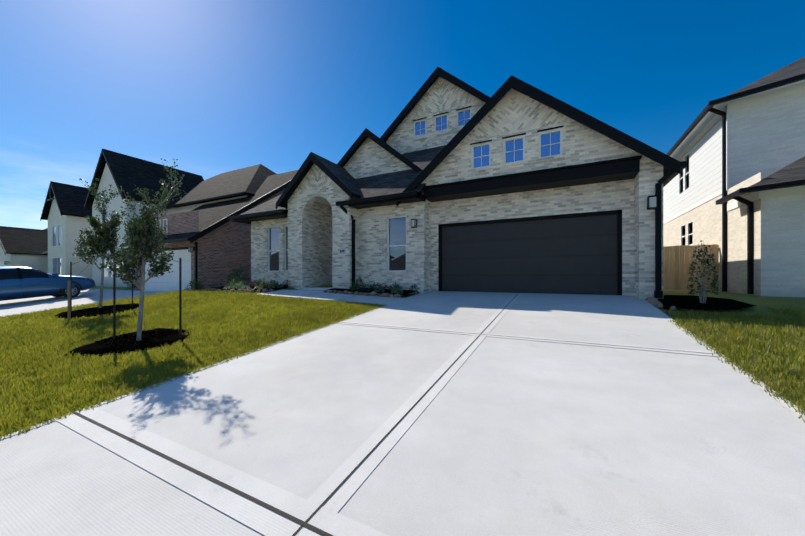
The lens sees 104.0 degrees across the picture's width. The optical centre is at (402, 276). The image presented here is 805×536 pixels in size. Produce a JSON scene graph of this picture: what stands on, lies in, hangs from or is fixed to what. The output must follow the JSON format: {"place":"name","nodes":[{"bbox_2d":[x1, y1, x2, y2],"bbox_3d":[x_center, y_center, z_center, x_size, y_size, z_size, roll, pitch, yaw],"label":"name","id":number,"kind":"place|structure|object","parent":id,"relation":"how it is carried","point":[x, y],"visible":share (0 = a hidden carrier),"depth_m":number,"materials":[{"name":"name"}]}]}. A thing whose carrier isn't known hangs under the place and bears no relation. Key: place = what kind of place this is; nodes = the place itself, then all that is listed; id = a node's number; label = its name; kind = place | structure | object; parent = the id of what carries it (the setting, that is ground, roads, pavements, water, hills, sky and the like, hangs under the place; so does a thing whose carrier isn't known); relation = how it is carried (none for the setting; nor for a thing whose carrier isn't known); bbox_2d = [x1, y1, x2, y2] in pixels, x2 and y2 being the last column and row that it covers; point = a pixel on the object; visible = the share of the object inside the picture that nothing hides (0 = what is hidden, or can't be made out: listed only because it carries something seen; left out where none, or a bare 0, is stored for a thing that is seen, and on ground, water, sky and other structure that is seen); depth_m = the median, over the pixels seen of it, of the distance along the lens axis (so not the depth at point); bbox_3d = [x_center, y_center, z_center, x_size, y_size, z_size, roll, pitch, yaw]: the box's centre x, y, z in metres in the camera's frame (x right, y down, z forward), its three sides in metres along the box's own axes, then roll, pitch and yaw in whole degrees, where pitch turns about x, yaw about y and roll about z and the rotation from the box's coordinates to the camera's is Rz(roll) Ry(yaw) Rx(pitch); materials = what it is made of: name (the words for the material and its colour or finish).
{"place":"outdoors","nodes":[
{"label":"outdoors","id":0,"kind":"place"},
{"bbox_2d":[0,266,94,298],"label":"car body","id":1,"kind":"object","parent":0,"point":[12,285],"visible":0.81,"depth_m":14.17,"materials":[{"name":"blue metal"}]},
{"bbox_2d":[0,287,804,535],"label":"driveway","id":2,"kind":"structure","parent":0,"point":[443,413],"depth_m":2.34,"materials":[{"name":"concrete"}]},
{"bbox_2d":[0,267,95,300],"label":"car","id":3,"kind":"object","parent":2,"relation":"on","point":[75,292],"visible":0.48,"depth_m":14.88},
{"bbox_2d":[0,0,804,229],"label":"sky","id":4,"kind":"structure","parent":0,"point":[214,87],"materials":[{"name":"blue"}]},
{"bbox_2d":[0,285,804,438],"bbox_3d":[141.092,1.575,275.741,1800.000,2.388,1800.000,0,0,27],"label":"ground","id":5,"kind":"structure","parent":0,"point":[760,302],"depth_m":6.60,"materials":[{"name":"green plant"}]},
{"bbox_2d":[0,181,91,278],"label":"house","id":6,"kind":"structure","parent":5,"relation":"on","point":[63,207],"depth_m":25.80,"materials":[{"name":"white paint"}]},
{"bbox_2d":[52,225,60,274],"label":"house window","id":7,"kind":"structure","parent":6,"relation":"attached to","point":[56,264],"depth_m":25.52,"materials":[{"name":"white"}]},
{"bbox_2d":[73,178,128,307],"bbox_3d":[-8.496,-0.842,8.860,1.321,3.695,1.065,0,0,27],"label":"tree","id":8,"kind":"object","parent":5,"relation":"on","point":[92,239],"depth_m":8.76,"materials":[{"name":"green plant"}]},
{"bbox_2d":[68,251,181,338],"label":"stakes","id":9,"kind":"object","parent":5,"relation":"on","point":[114,300],"visible":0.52,"depth_m":5.41,"materials":[{"name":"grey metal"}]},
{"bbox_2d":[95,158,185,340],"bbox_3d":[-4.271,-0.394,5.162,0.975,3.145,1.043,0,0,27],"label":"tree","id":10,"kind":"object","parent":5,"relation":"on","point":[137,235],"depth_m":5.18,"materials":[{"name":"green plant"}]},
{"bbox_2d":[84,149,297,291],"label":"house","id":11,"kind":"structure","parent":5,"relation":"on","point":[207,240],"depth_m":19.06,"materials":[{"name":"red brick"}]},
{"bbox_2d":[102,212,167,276],"bbox_3d":[-16.613,-2.154,19.132,11.414,4.500,0.409,0,0,36],"label":"house window","id":12,"kind":"structure","parent":11,"relation":"attached to","point":[105,273],"depth_m":21.81,"materials":[{"name":"white glass"}]},
{"bbox_2d":[54,240,718,356],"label":"plants","id":13,"kind":"object","parent":5,"relation":"on","point":[395,288],"visible":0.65,"depth_m":6.67,"materials":[{"name":"green plant"}]},
{"bbox_2d":[55,284,755,356],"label":"mulch","id":14,"kind":"object","parent":5,"relation":"on","point":[686,301],"visible":0.52,"depth_m":6.25,"materials":[{"name":"black soil"}]},
{"bbox_2d":[205,287,676,310],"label":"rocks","id":15,"kind":"object","parent":5,"relation":"on","point":[654,302],"visible":0.81,"depth_m":9.64,"materials":[{"name":"grey stone"}]},
{"bbox_2d":[251,76,662,299],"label":"brick wall","id":16,"kind":"structure","parent":5,"relation":"on","point":[317,221],"depth_m":10.12,"materials":[{"name":"brick"}]},
{"bbox_2d":[268,108,561,271],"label":"house windows","id":17,"kind":"structure","parent":16,"relation":"attached to","point":[550,143],"depth_m":10.44,"materials":[{"name":"glass"}]},
{"bbox_2d":[229,106,686,297],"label":"house trim","id":18,"kind":"structure","parent":16,"relation":"attached to","point":[626,168],"depth_m":8.63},
{"bbox_2d":[240,67,680,222],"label":"house roof","id":19,"kind":"structure","parent":16,"relation":"attached to","point":[423,164],"depth_m":10.79,"materials":[{"name":"black"}]},
{"bbox_2d":[442,214,617,294],"bbox_3d":[3.443,-0.558,9.276,4.820,2.110,0.036,0,0,27],"label":"garage door","id":20,"kind":"structure","parent":16,"relation":"attached to","point":[574,255],"depth_m":9.06,"materials":[{"name":"black metal"}]},
{"bbox_2d":[663,244,718,290],"bbox_3d":[9.467,-0.287,11.132,2.600,1.577,0.090,0,0,27],"label":"fence","id":21,"kind":"object","parent":5,"relation":"on","point":[674,264],"visible":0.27,"depth_m":10.95,"materials":[{"name":"brown wood"}]},
{"bbox_2d":[663,56,804,297],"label":"house","id":22,"kind":"structure","parent":5,"relation":"on","point":[740,201],"depth_m":9.43,"materials":[{"name":"beige brick"}]},
{"bbox_2d":[679,152,692,246],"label":"house windows","id":23,"kind":"structure","parent":22,"relation":"attached to","point":[680,193],"depth_m":13.51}
]}

